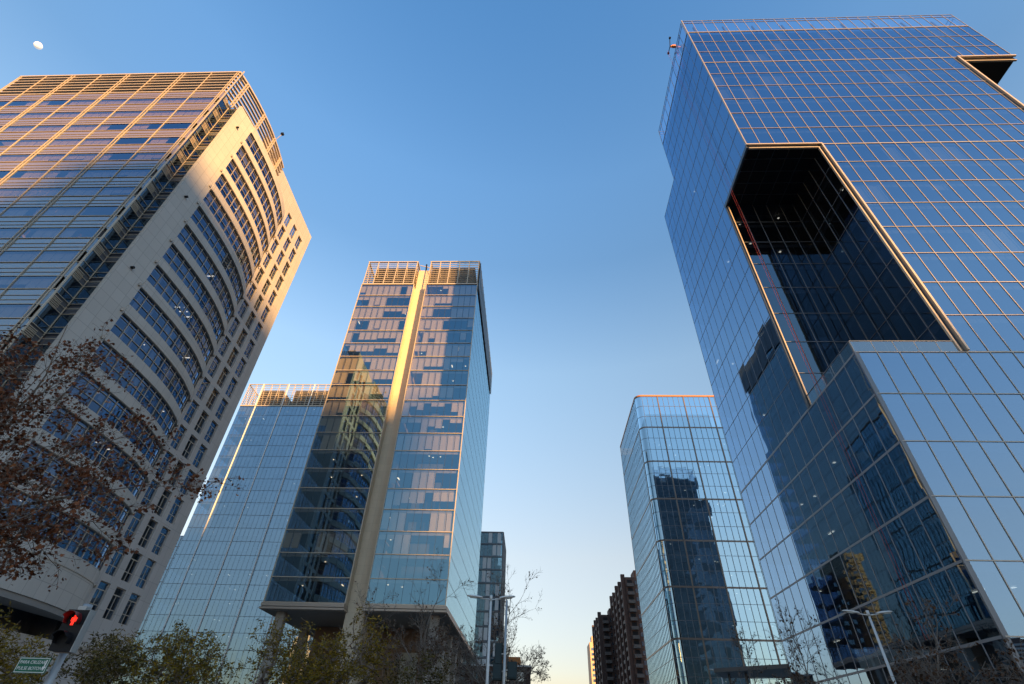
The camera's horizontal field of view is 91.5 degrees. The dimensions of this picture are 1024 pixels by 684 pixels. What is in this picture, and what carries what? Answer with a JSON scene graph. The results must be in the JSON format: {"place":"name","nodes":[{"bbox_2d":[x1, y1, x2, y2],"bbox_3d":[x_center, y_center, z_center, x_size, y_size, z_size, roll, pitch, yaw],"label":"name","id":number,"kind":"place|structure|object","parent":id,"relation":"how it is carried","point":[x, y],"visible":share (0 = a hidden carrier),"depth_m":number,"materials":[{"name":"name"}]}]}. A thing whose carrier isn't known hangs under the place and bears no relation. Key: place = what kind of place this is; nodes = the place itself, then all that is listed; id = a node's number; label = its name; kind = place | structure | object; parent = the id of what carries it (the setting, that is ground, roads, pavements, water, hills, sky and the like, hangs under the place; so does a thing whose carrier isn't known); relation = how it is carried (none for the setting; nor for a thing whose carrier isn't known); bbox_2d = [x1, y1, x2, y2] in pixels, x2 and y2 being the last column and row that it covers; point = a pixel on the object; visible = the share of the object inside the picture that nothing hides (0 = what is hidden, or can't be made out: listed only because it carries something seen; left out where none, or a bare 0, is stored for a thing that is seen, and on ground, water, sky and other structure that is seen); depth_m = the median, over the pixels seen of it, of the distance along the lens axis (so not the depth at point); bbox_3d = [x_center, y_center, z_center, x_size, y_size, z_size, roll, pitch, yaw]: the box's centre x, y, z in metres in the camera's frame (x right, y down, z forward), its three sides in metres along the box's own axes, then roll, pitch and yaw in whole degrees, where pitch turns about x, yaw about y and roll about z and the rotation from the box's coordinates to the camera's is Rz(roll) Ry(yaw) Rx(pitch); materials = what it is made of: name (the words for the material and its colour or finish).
{"place":"outdoors","nodes":[
{"label":"outdoors","id":0,"kind":"place"},
{"bbox_2d":[0,0,1023,683],"label":"sky","id":1,"kind":"structure","parent":0,"point":[521,139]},
{"bbox_2d":[587,636,595,683],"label":"pale apartment tower","id":2,"kind":"structure","parent":0,"point":[591,666],"depth_m":340.20,"materials":[{"name":"concrete"}]},
{"label":"ground","id":3,"kind":"structure","parent":0,"visible":0},
{"bbox_2d":[111,536,182,683],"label":"glass building","id":4,"kind":"structure","parent":3,"relation":"on","point":[159,586],"depth_m":187.20,"materials":[{"name":"blue glass"}]},
{"bbox_2d":[121,384,329,683],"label":"glass office tower","id":5,"kind":"structure","parent":3,"relation":"on","point":[217,578],"depth_m":134.01,"materials":[{"name":"blue glass"}]},
{"bbox_2d":[461,657,530,683],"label":"brick house","id":6,"kind":"structure","parent":3,"relation":"on","point":[518,668],"depth_m":134.25,"materials":[{"name":"white brick"}]},
{"bbox_2d":[592,608,616,683],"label":"brick apartment tower","id":7,"kind":"structure","parent":3,"relation":"on","point":[604,654],"depth_m":219.28,"materials":[{"name":"brown brick"}]},
{"bbox_2d":[609,570,648,683],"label":"brick apartment tower","id":8,"kind":"structure","parent":3,"relation":"on","point":[630,653],"depth_m":193.17,"materials":[{"name":"brown brick"}]},
{"bbox_2d":[620,395,792,683],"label":"rounded glass tower","id":9,"kind":"structure","parent":3,"relation":"on","point":[701,585],"depth_m":127.44,"materials":[{"name":"blue glass"}]},
{"bbox_2d":[659,14,1023,683],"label":"glass tower","id":10,"kind":"structure","parent":3,"relation":"on","point":[874,177],"depth_m":51.68,"materials":[{"name":"blue glass"}]},
{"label":"pavement","id":11,"kind":"structure","parent":0,"visible":0},
{"bbox_2d":[0,632,57,683],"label":"leafy tree","id":12,"kind":"object","parent":11,"relation":"on","point":[7,673],"visible":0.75,"depth_m":24.52,"materials":[{"name":"green plant"}]},
{"bbox_2d":[0,601,61,683],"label":"leafy tree","id":13,"kind":"object","parent":11,"relation":"on","point":[22,652],"visible":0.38,"depth_m":25.92,"materials":[{"name":"green plant"}]},
{"bbox_2d":[44,604,96,683],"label":"pedestrian signal","id":14,"kind":"object","parent":11,"relation":"on","point":[69,635],"visible":1,"depth_m":7.45,"materials":[{"name":"metal"}]},
{"bbox_2d":[12,657,53,673],"bbox_3d":[-6.974,4.721,7.278,0.500,0.195,0.045,0,-39,2],"label":"button sign","id":15,"kind":"object","parent":14,"relation":"attached to","point":[38,665],"visible":1,"depth_m":7.26,"materials":[{"name":"teal metal"}]},
{"bbox_2d":[55,628,158,683],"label":"leafy tree","id":16,"kind":"object","parent":11,"relation":"on","point":[91,675],"visible":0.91,"depth_m":25.62,"materials":[{"name":"green plant"}]},
{"bbox_2d":[70,624,153,683],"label":"leafy tree","id":17,"kind":"object","parent":11,"relation":"on","point":[129,640],"visible":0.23,"depth_m":29.07,"materials":[{"name":"green plant"}]},
{"bbox_2d":[0,317,245,591],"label":"plane tree","id":18,"kind":"object","parent":11,"relation":"on","point":[8,473],"visible":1,"depth_m":10.49,"materials":[{"name":"brown plant"}]},
{"bbox_2d":[0,71,310,683],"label":"curved stone tower","id":19,"kind":"structure","parent":11,"relation":"on","point":[160,221],"depth_m":59.00,"materials":[{"name":"beige stone"}]},
{"bbox_2d":[0,365,30,400],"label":"recess window","id":20,"kind":"structure","parent":19,"relation":"in","point":[2,377],"depth_m":41.74,"materials":[{"name":"blue glass"}]},
{"bbox_2d":[0,306,39,319],"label":"ribbon window","id":21,"kind":"structure","parent":19,"relation":"in","point":[7,311],"depth_m":44.66,"materials":[{"name":"blue glass"}]},
{"bbox_2d":[4,324,56,367],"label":"recess window","id":22,"kind":"structure","parent":19,"relation":"in","point":[29,327],"depth_m":43.63,"materials":[{"name":"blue glass"}]},
{"bbox_2d":[0,278,63,287],"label":"ribbon window","id":23,"kind":"structure","parent":19,"relation":"in","point":[35,282],"depth_m":47.09,"materials":[{"name":"blue glass"}]},
{"bbox_2d":[0,230,76,237],"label":"ribbon window","id":24,"kind":"structure","parent":19,"relation":"in","point":[10,233],"depth_m":51.84,"materials":[{"name":"blue glass"}]},
{"bbox_2d":[0,253,86,261],"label":"ribbon window","id":25,"kind":"structure","parent":19,"relation":"in","point":[6,257],"depth_m":49.41,"materials":[{"name":"blue glass"}]},
{"bbox_2d":[32,295,74,335],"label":"recess window","id":26,"kind":"structure","parent":19,"relation":"in","point":[49,320],"depth_m":45.72,"materials":[{"name":"blue glass"}]},
{"bbox_2d":[0,487,110,570],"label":"ribbon window","id":27,"kind":"structure","parent":19,"relation":"in","point":[78,550],"depth_m":46.03,"materials":[{"name":"blue glass"}]},
{"bbox_2d":[0,208,124,216],"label":"ribbon window","id":28,"kind":"structure","parent":19,"relation":"in","point":[51,212],"depth_m":54.22,"materials":[{"name":"blue glass"}]},
{"bbox_2d":[0,189,141,195],"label":"ribbon window","id":29,"kind":"structure","parent":19,"relation":"in","point":[108,191],"depth_m":56.62,"materials":[{"name":"blue glass"}]},
{"bbox_2d":[16,442,128,532],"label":"ribbon window","id":30,"kind":"structure","parent":19,"relation":"in","point":[51,470],"depth_m":46.73,"materials":[{"name":"blue glass"}]},
{"bbox_2d":[56,268,97,305],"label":"recess window","id":31,"kind":"structure","parent":19,"relation":"in","point":[72,291],"depth_m":48.09,"materials":[{"name":"blue glass"}]},
{"bbox_2d":[20,171,147,177],"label":"ribbon window","id":32,"kind":"structure","parent":19,"relation":"in","point":[131,173],"depth_m":58.93,"materials":[{"name":"blue glass"}]},
{"bbox_2d":[0,155,170,161],"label":"ribbon window","id":33,"kind":"structure","parent":19,"relation":"in","point":[104,157],"depth_m":61.46,"materials":[{"name":"blue glass"}]},
{"bbox_2d":[9,139,167,145],"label":"ribbon window","id":34,"kind":"structure","parent":19,"relation":"in","point":[102,142],"depth_m":63.84,"materials":[{"name":"blue glass"}]},
{"bbox_2d":[41,405,145,500],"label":"ribbon window","id":35,"kind":"structure","parent":19,"relation":"in","point":[102,453],"depth_m":48.20,"materials":[{"name":"blue glass"}]},
{"bbox_2d":[0,125,196,131],"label":"ribbon window","id":36,"kind":"structure","parent":19,"relation":"in","point":[104,127],"depth_m":66.34,"materials":[{"name":"blue glass"}]},
{"bbox_2d":[89,581,108,610],"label":"window","id":37,"kind":"structure","parent":19,"relation":"in","point":[102,587],"depth_m":51.18,"materials":[{"name":"blue glass"}]},
{"bbox_2d":[80,243,119,278],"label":"recess window","id":38,"kind":"structure","parent":19,"relation":"in","point":[93,265],"depth_m":50.41,"materials":[{"name":"blue glass"}]},
{"bbox_2d":[0,112,207,118],"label":"ribbon window","id":39,"kind":"structure","parent":19,"relation":"in","point":[162,113],"depth_m":68.55,"materials":[{"name":"blue glass"}]},
{"bbox_2d":[0,99,218,105],"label":"ribbon window","id":40,"kind":"structure","parent":19,"relation":"in","point":[207,100],"depth_m":70.84,"materials":[{"name":"blue glass"}]},
{"bbox_2d":[102,587,124,619],"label":"window","id":41,"kind":"structure","parent":19,"relation":"in","point":[118,593],"depth_m":53.02,"materials":[{"name":"black glass"}]},
{"bbox_2d":[68,372,161,468],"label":"ribbon window","id":42,"kind":"structure","parent":19,"relation":"in","point":[105,401],"depth_m":49.81,"materials":[{"name":"blue glass"}]},
{"bbox_2d":[105,545,126,575],"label":"window","id":43,"kind":"structure","parent":19,"relation":"in","point":[118,555],"depth_m":53.27,"materials":[{"name":"blue glass"}]},
{"bbox_2d":[100,221,133,254],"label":"recess window","id":44,"kind":"structure","parent":19,"relation":"in","point":[112,241],"depth_m":52.72,"materials":[{"name":"blue glass"}]},
{"bbox_2d":[118,593,138,624],"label":"window","id":45,"kind":"structure","parent":19,"relation":"in","point":[126,614],"depth_m":55.00,"materials":[{"name":"black glass"}]},
{"bbox_2d":[121,551,140,582],"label":"window","id":46,"kind":"structure","parent":19,"relation":"in","point":[135,558],"depth_m":55.35,"materials":[{"name":"black glass"}]},
{"bbox_2d":[124,511,142,537],"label":"window","id":47,"kind":"structure","parent":19,"relation":"in","point":[137,517],"depth_m":55.81,"materials":[{"name":"blue glass"}]},
{"bbox_2d":[92,342,175,440],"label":"ribbon window","id":48,"kind":"structure","parent":19,"relation":"in","point":[143,392],"depth_m":53.37,"materials":[{"name":"blue glass"}]},
{"bbox_2d":[119,201,153,232],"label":"recess window","id":49,"kind":"structure","parent":19,"relation":"in","point":[130,220],"depth_m":55.06,"materials":[{"name":"blue glass"}]},
{"bbox_2d":[136,559,154,588],"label":"window","id":50,"kind":"structure","parent":19,"relation":"in","point":[149,564],"depth_m":57.37,"materials":[{"name":"blue glass"}]},
{"bbox_2d":[138,519,156,547],"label":"window","id":51,"kind":"structure","parent":19,"relation":"in","point":[151,525],"depth_m":57.71,"materials":[{"name":"black glass"}]},
{"bbox_2d":[140,480,157,506],"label":"window","id":52,"kind":"structure","parent":19,"relation":"in","point":[149,493],"depth_m":58.00,"materials":[{"name":"blue glass"}]},
{"bbox_2d":[110,314,188,413],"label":"ribbon window","id":53,"kind":"structure","parent":19,"relation":"in","point":[124,329],"depth_m":54.92,"materials":[{"name":"blue glass"}]},
{"bbox_2d":[136,182,168,211],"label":"recess window","id":54,"kind":"structure","parent":19,"relation":"in","point":[146,200],"depth_m":57.51,"materials":[{"name":"blue glass"}]},
{"bbox_2d":[151,527,168,554],"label":"window","id":55,"kind":"structure","parent":19,"relation":"in","point":[163,534],"depth_m":59.73,"materials":[{"name":"blue glass"}]},
{"bbox_2d":[154,489,170,515],"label":"window","id":56,"kind":"structure","parent":19,"relation":"in","point":[165,496],"depth_m":60.05,"materials":[{"name":"black glass"}]},
{"bbox_2d":[156,451,172,476],"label":"window","id":57,"kind":"structure","parent":19,"relation":"in","point":[167,454],"depth_m":60.37,"materials":[{"name":"blue glass"}]},
{"bbox_2d":[130,289,200,388],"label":"ribbon window","id":58,"kind":"structure","parent":19,"relation":"in","point":[141,302],"depth_m":57.31,"materials":[{"name":"blue glass"}]},
{"bbox_2d":[152,165,179,193],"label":"recess window","id":59,"kind":"structure","parent":19,"relation":"in","point":[162,183],"depth_m":59.71,"materials":[{"name":"blue glass"}]},
{"bbox_2d":[166,498,182,523],"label":"window","id":60,"kind":"structure","parent":19,"relation":"in","point":[174,510],"depth_m":62.02,"materials":[{"name":"blue glass"}]},
{"bbox_2d":[168,461,183,485],"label":"window","id":61,"kind":"structure","parent":19,"relation":"in","point":[174,475],"depth_m":62.41,"materials":[{"name":"glass"}]},
{"bbox_2d":[171,425,185,449],"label":"window","id":62,"kind":"structure","parent":19,"relation":"in","point":[174,444],"depth_m":62.75,"materials":[{"name":"blue glass"}]},
{"bbox_2d":[147,265,211,365],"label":"ribbon window","id":63,"kind":"structure","parent":19,"relation":"in","point":[157,278],"depth_m":59.63,"materials":[{"name":"blue glass"}]},
{"bbox_2d":[167,149,196,175],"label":"recess window","id":64,"kind":"structure","parent":19,"relation":"in","point":[175,164],"depth_m":62.16,"materials":[{"name":"beige glass"}]},
{"bbox_2d":[180,470,193,493],"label":"window","id":65,"kind":"structure","parent":19,"relation":"in","point":[190,473],"depth_m":64.22,"materials":[{"name":"blue glass"}]},
{"bbox_2d":[182,435,195,458],"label":"window","id":66,"kind":"structure","parent":19,"relation":"in","point":[186,452],"depth_m":64.71,"materials":[{"name":"black glass"}]},
{"bbox_2d":[184,401,197,423],"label":"window","id":67,"kind":"structure","parent":19,"relation":"in","point":[193,406],"depth_m":64.98,"materials":[{"name":"blue glass"}]},
{"bbox_2d":[163,244,222,344],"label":"ribbon window","id":68,"kind":"structure","parent":19,"relation":"in","point":[172,257],"depth_m":61.95,"materials":[{"name":"blue glass"}]},
{"bbox_2d":[180,134,207,159],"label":"recess window","id":69,"kind":"structure","parent":19,"relation":"in","point":[187,148],"depth_m":64.52,"materials":[{"name":"beige glass"}]},
{"bbox_2d":[192,444,205,467],"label":"window","id":70,"kind":"structure","parent":19,"relation":"in","point":[202,449],"depth_m":66.75,"materials":[{"name":"blue glass"}]},
{"bbox_2d":[194,411,207,433],"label":"window","id":71,"kind":"structure","parent":19,"relation":"in","point":[203,417],"depth_m":66.94,"materials":[{"name":"black glass"}]},
{"bbox_2d":[196,378,208,399],"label":"window","id":72,"kind":"structure","parent":19,"relation":"in","point":[205,383],"depth_m":67.33,"materials":[{"name":"blue glass"}]},
{"bbox_2d":[177,225,232,324],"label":"ribbon window","id":73,"kind":"structure","parent":19,"relation":"in","point":[185,236],"depth_m":64.38,"materials":[{"name":"blue glass"}]},
{"bbox_2d":[193,121,218,144],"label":"recess window","id":74,"kind":"structure","parent":19,"relation":"in","point":[200,134],"depth_m":66.73,"materials":[{"name":"beige glass"}]},
{"bbox_2d":[204,421,216,442],"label":"window","id":75,"kind":"structure","parent":19,"relation":"in","point":[211,430],"depth_m":69.02,"materials":[{"name":"blue glass"}]},
{"bbox_2d":[206,388,218,410],"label":"window","id":76,"kind":"structure","parent":19,"relation":"in","point":[214,394],"depth_m":69.46,"materials":[{"name":"black glass"}]},
{"bbox_2d":[208,356,219,376],"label":"window","id":77,"kind":"structure","parent":19,"relation":"in","point":[215,363],"depth_m":69.66,"materials":[{"name":"blue glass"}]},
{"bbox_2d":[191,207,241,305],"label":"ribbon window","id":78,"kind":"structure","parent":19,"relation":"in","point":[198,217],"depth_m":66.68,"materials":[{"name":"blue glass"}]},
{"bbox_2d":[205,108,228,130],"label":"recess window","id":79,"kind":"structure","parent":19,"relation":"in","point":[211,120],"depth_m":69.03,"materials":[{"name":"beige glass"}]},
{"bbox_2d":[215,399,226,419],"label":"window","id":80,"kind":"structure","parent":19,"relation":"in","point":[223,403],"depth_m":71.45,"materials":[{"name":"blue glass"}]},
{"bbox_2d":[217,367,228,387],"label":"window","id":81,"kind":"structure","parent":19,"relation":"in","point":[224,373],"depth_m":71.69,"materials":[{"name":"black glass"}]},
{"bbox_2d":[218,337,229,356],"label":"window","id":82,"kind":"structure","parent":19,"relation":"in","point":[222,349],"depth_m":72.08,"materials":[{"name":"blue glass"}]},
{"bbox_2d":[203,190,250,288],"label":"ribbon window","id":83,"kind":"structure","parent":19,"relation":"in","point":[211,201],"depth_m":69.07,"materials":[{"name":"blue glass"}]},
{"bbox_2d":[216,96,238,117],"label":"recess window","id":84,"kind":"structure","parent":19,"relation":"in","point":[224,112],"depth_m":71.50,"materials":[{"name":"beige glass"}]},
{"bbox_2d":[225,378,236,397],"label":"window","id":85,"kind":"structure","parent":19,"relation":"in","point":[232,384],"depth_m":73.77,"materials":[{"name":"blue glass"}]},
{"bbox_2d":[227,348,237,366],"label":"window","id":86,"kind":"structure","parent":19,"relation":"in","point":[234,353],"depth_m":74.08,"materials":[{"name":"black glass"}]},
{"bbox_2d":[228,318,238,336],"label":"window","id":87,"kind":"structure","parent":19,"relation":"in","point":[235,323],"depth_m":74.33,"materials":[{"name":"blue glass"}]},
{"bbox_2d":[215,175,258,272],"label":"ribbon window","id":88,"kind":"structure","parent":19,"relation":"in","point":[220,183],"depth_m":71.43,"materials":[{"name":"blue glass"}]},
{"bbox_2d":[235,358,245,376],"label":"window","id":89,"kind":"structure","parent":19,"relation":"in","point":[241,365],"depth_m":76.07,"materials":[{"name":"blue glass"}]},
{"bbox_2d":[236,329,246,347],"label":"window","id":90,"kind":"structure","parent":19,"relation":"in","point":[243,334],"depth_m":76.38,"materials":[{"name":"black glass"}]},
{"bbox_2d":[238,300,247,318],"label":"window","id":91,"kind":"structure","parent":19,"relation":"in","point":[244,305],"depth_m":76.64,"materials":[{"name":"blue glass"}]},
{"bbox_2d":[226,160,266,257],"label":"ribbon window","id":92,"kind":"structure","parent":19,"relation":"in","point":[231,168],"depth_m":73.72,"materials":[{"name":"blue glass"}]},
{"bbox_2d":[244,340,253,357],"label":"window","id":93,"kind":"structure","parent":19,"relation":"in","point":[248,350],"depth_m":78.45,"materials":[{"name":"blue glass"}]},
{"bbox_2d":[245,311,254,328],"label":"window","id":94,"kind":"structure","parent":19,"relation":"in","point":[249,322],"depth_m":78.81,"materials":[{"name":"black glass"}]},
{"bbox_2d":[247,284,255,300],"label":"window","id":95,"kind":"structure","parent":19,"relation":"in","point":[252,290],"depth_m":79.11,"materials":[{"name":"blue glass"}]},
{"bbox_2d":[236,146,273,241],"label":"ribbon window","id":96,"kind":"structure","parent":19,"relation":"in","point":[242,156],"depth_m":76.13,"materials":[{"name":"blue glass"}]},
{"bbox_2d":[253,322,261,339],"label":"window","id":97,"kind":"structure","parent":19,"relation":"in","point":[258,328],"depth_m":80.82,"materials":[{"name":"blue glass"}]},
{"bbox_2d":[254,295,262,311],"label":"window","id":98,"kind":"structure","parent":19,"relation":"in","point":[259,301],"depth_m":81.12,"materials":[{"name":"blue glass"}]},
{"bbox_2d":[255,268,263,284],"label":"window","id":99,"kind":"structure","parent":19,"relation":"in","point":[260,274],"depth_m":81.42,"materials":[{"name":"blue glass"}]},
{"bbox_2d":[245,133,281,228],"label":"ribbon window","id":100,"kind":"structure","parent":19,"relation":"in","point":[250,141],"depth_m":78.40,"materials":[{"name":"blue glass"}]},
{"bbox_2d":[139,617,217,683],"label":"leafy tree","id":101,"kind":"object","parent":11,"relation":"on","point":[186,642],"visible":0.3,"depth_m":29.15,"materials":[{"name":"green plant"}]},
{"bbox_2d":[126,623,245,683],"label":"leafy tree","id":102,"kind":"object","parent":11,"relation":"on","point":[167,660],"visible":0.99,"depth_m":26.57,"materials":[{"name":"green plant"}]},
{"bbox_2d":[238,615,320,683],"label":"leafy tree","id":103,"kind":"object","parent":11,"relation":"on","point":[268,669],"visible":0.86,"depth_m":28.25,"materials":[{"name":"green plant"}]},
{"bbox_2d":[274,640,339,683],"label":"leafy tree","id":104,"kind":"object","parent":11,"relation":"on","point":[303,673],"visible":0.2,"depth_m":29.27,"materials":[{"name":"green plant"}]},
{"bbox_2d":[268,628,371,683],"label":"leafy tree","id":105,"kind":"object","parent":11,"relation":"on","point":[329,668],"visible":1,"depth_m":25.95,"materials":[{"name":"green plant"}]},
{"bbox_2d":[308,581,403,683],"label":"bare tree","id":106,"kind":"object","parent":11,"relation":"on","point":[357,646],"visible":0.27,"depth_m":46.85,"materials":[{"name":"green plant"}]},
{"bbox_2d":[345,600,399,683],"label":"leafy tree","id":107,"kind":"object","parent":11,"relation":"on","point":[368,660],"visible":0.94,"depth_m":28.89,"materials":[{"name":"green plant"}]},
{"bbox_2d":[256,261,491,683],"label":"glass office tower","id":108,"kind":"structure","parent":11,"relation":"on","point":[389,495],"depth_m":90.84,"materials":[{"name":"blue glass"}]},
{"bbox_2d":[387,552,478,683],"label":"bare tree","id":109,"kind":"object","parent":11,"relation":"on","point":[437,648],"visible":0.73,"depth_m":48.85,"materials":[{"name":"brown plant"}]},
{"bbox_2d":[464,531,505,663],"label":"striped glass block","id":110,"kind":"structure","parent":11,"relation":"on","point":[492,552],"depth_m":157.60,"materials":[{"name":"grey glass"}]},
{"bbox_3d":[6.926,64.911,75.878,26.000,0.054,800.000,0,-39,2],"label":"road","id":111,"kind":"structure","parent":0,"visible":0},
{"bbox_2d":[372,646,457,683],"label":"leafy tree","id":112,"kind":"object","parent":111,"relation":"on","point":[428,678],"visible":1,"depth_m":27.84,"materials":[{"name":"green plant"}]},
{"bbox_2d":[450,612,526,683],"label":"bare tree","id":113,"kind":"object","parent":111,"relation":"on","point":[464,681],"visible":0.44,"depth_m":57.52,"materials":[{"name":"brown plant"}]},
{"bbox_2d":[467,595,514,683],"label":"street lamp","id":114,"kind":"object","parent":111,"relation":"on","point":[489,631],"visible":1,"depth_m":30.06,"materials":[{"name":"white metal"}]},
{"bbox_2d":[442,563,551,683],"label":"bare tree","id":115,"kind":"object","parent":111,"relation":"on","point":[464,653],"visible":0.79,"depth_m":52.65,"materials":[{"name":"brown plant"}]},
{"bbox_2d":[492,600,516,683],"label":"traffic signal","id":116,"kind":"object","parent":111,"relation":"on","point":[499,667],"visible":1,"depth_m":25.44,"materials":[{"name":"metal"}]},
{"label":"pavement","id":117,"kind":"structure","parent":0,"visible":0},
{"bbox_2d":[726,623,769,683],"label":"bare tree","id":118,"kind":"object","parent":117,"relation":"on","point":[740,647],"visible":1,"depth_m":50.25,"materials":[{"name":"brown plant"}]},
{"bbox_2d":[713,664,790,683],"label":"entrance canopy","id":119,"kind":"object","parent":117,"relation":"on","point":[768,672],"visible":0.34,"depth_m":58.19,"materials":[{"name":"grey metal"}]},
{"bbox_2d":[764,599,824,683],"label":"bare tree","id":120,"kind":"object","parent":117,"relation":"on","point":[799,679],"visible":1,"depth_m":39.62,"materials":[{"name":"brown plant"}]},
{"bbox_2d":[842,610,896,683],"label":"street lamp","id":121,"kind":"object","parent":117,"relation":"on","point":[868,614],"visible":1,"depth_m":30.16,"materials":[{"name":"white metal"}]},
{"bbox_2d":[882,587,1021,683],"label":"bare tree","id":122,"kind":"object","parent":117,"relation":"on","point":[916,670],"visible":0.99,"depth_m":27.77,"materials":[{"name":"brown plant"}]},
{"bbox_2d":[981,633,1023,683],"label":"bare tree","id":123,"kind":"object","parent":117,"relation":"on","point":[1012,677],"visible":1,"depth_m":24.51,"materials":[{"name":"brown plant"}]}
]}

